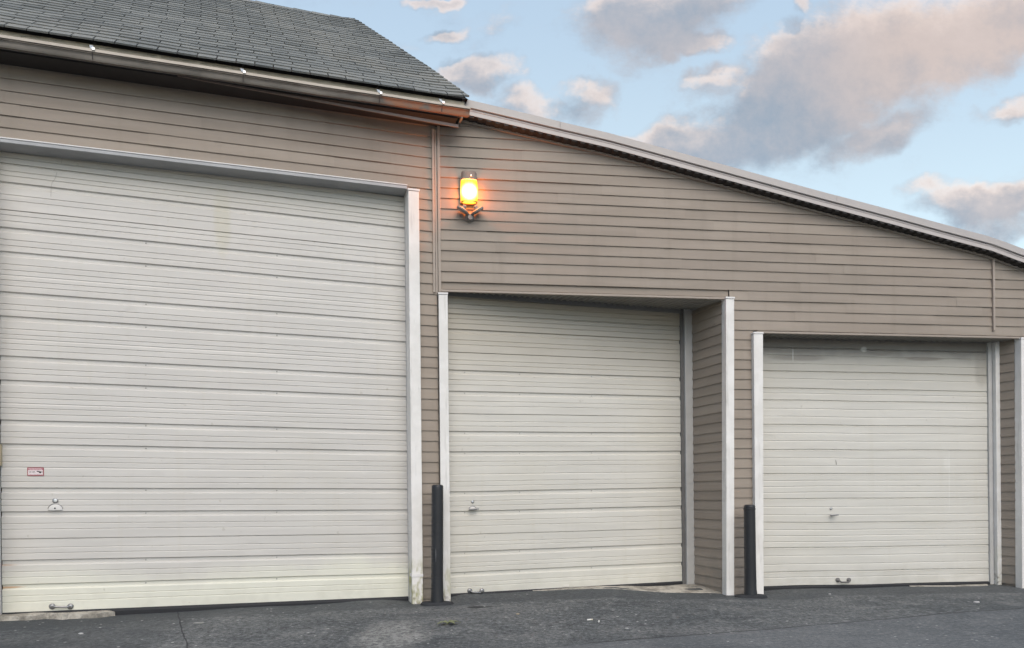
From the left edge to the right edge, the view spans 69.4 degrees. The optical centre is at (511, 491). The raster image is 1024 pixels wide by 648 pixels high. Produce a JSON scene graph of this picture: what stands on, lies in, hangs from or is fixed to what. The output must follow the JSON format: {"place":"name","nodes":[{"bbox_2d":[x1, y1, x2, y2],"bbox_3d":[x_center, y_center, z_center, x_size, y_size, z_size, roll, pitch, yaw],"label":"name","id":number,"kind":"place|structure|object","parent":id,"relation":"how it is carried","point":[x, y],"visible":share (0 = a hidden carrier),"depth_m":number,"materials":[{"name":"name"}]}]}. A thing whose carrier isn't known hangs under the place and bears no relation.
{"place":"outdoors","nodes":[
{"label":"outdoors","id":0,"kind":"place"},
{"bbox_2d":[0,564,1023,647],"bbox_3d":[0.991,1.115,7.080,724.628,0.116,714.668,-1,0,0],"label":"ground","id":1,"kind":"structure","parent":0,"point":[915,617],"depth_m":6.40,"materials":[{"name":"grey asphalt"}]},
{"bbox_2d":[0,610,114,620],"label":"concrete threshold","id":2,"kind":"object","parent":1,"relation":"on","point":[58,616],"visible":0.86,"depth_m":6.66,"materials":[{"name":"grey concrete"}]},
{"bbox_2d":[0,0,470,614],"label":"tall garage","id":3,"kind":"structure","parent":1,"relation":"on","point":[218,304],"depth_m":7.15,"materials":[{"name":"plastic"}]},
{"bbox_2d":[0,151,408,614],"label":"roll up door","id":4,"kind":"structure","parent":3,"relation":"in","point":[203,376],"depth_m":7.13,"materials":[{"name":"white metal"}]},
{"bbox_2d":[420,484,453,605],"bbox_3d":[-0.761,0.549,7.466,0.353,1.245,0.192,-1,0,0],"label":"bollard","id":5,"kind":"object","parent":1,"relation":"on","point":[437,597],"visible":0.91,"depth_m":7.41,"materials":[{"name":"black metal"}]},
{"bbox_2d":[438,620,460,624],"bbox_3d":[-0.545,1.125,6.348,0.209,0.029,0.105,-1,0,-22],"label":"fallen leaf","id":6,"kind":"object","parent":1,"relation":"on","point":[449,621],"visible":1,"depth_m":6.35,"materials":[{"name":"beige plant"}]},
{"bbox_2d":[533,584,721,593],"bbox_3d":[1.254,1.129,8.249,2.132,0.136,0.644,-1,0,-14],"label":"concrete apron","id":7,"kind":"object","parent":1,"relation":"on","point":[681,588],"visible":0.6,"depth_m":8.32,"materials":[{"name":"grey concrete"}]},
{"bbox_2d":[435,98,1023,600],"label":"garage","id":8,"kind":"structure","parent":1,"relation":"on","point":[659,366],"depth_m":8.33,"materials":[{"name":"plastic"}]},
{"bbox_2d":[460,170,477,204],"bbox_3d":[-0.446,-3.157,7.678,0.182,0.319,0.124,-1,0,-8],"label":"wall lamp","id":9,"kind":"object","parent":8,"relation":"attached to","point":[468,188],"visible":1,"depth_m":7.63,"materials":[{"name":"yellow glass"}]},
{"bbox_2d":[457,205,482,221],"bbox_3d":[-0.434,-2.896,7.665,0.280,0.150,0.141,-1,0,-8],"label":"flood light","id":10,"kind":"object","parent":8,"relation":"attached to","point":[469,216],"visible":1,"depth_m":7.64,"materials":[{"name":"grey plastic"}]},
{"bbox_2d":[448,296,682,596],"bbox_3d":[0.631,-0.517,8.261,2.881,3.380,0.101,-1,0,-18],"label":"roll up door","id":11,"kind":"structure","parent":8,"relation":"in","point":[565,427],"depth_m":8.26,"materials":[{"name":"beige metal"}]},
{"bbox_2d":[763,337,989,590],"bbox_3d":[4.264,-0.307,8.657,2.932,2.993,0.101,-1,0,-8],"label":"roll up door","id":12,"kind":"structure","parent":8,"relation":"in","point":[875,455],"depth_m":8.68,"materials":[{"name":"beige metal"}]},
{"bbox_2d":[734,504,766,598],"bbox_3d":[2.560,0.651,7.952,0.359,1.029,0.196,-1,0,0],"label":"bollard","id":13,"kind":"object","parent":1,"relation":"on","point":[750,585],"visible":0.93,"depth_m":7.90,"materials":[{"name":"black metal"}]},
{"bbox_2d":[910,584,987,586],"bbox_3d":[5.192,1.137,8.781,1.065,0.073,0.157,-1,0,-6],"label":"concrete apron","id":14,"kind":"object","parent":1,"relation":"on","point":[948,585],"visible":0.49,"depth_m":8.74,"materials":[{"name":"grey concrete"}]},
{"bbox_2d":[252,0,1023,248],"label":"sky","id":15,"kind":"structure","parent":0,"point":[910,107],"materials":[{"name":"blue"}]}
]}

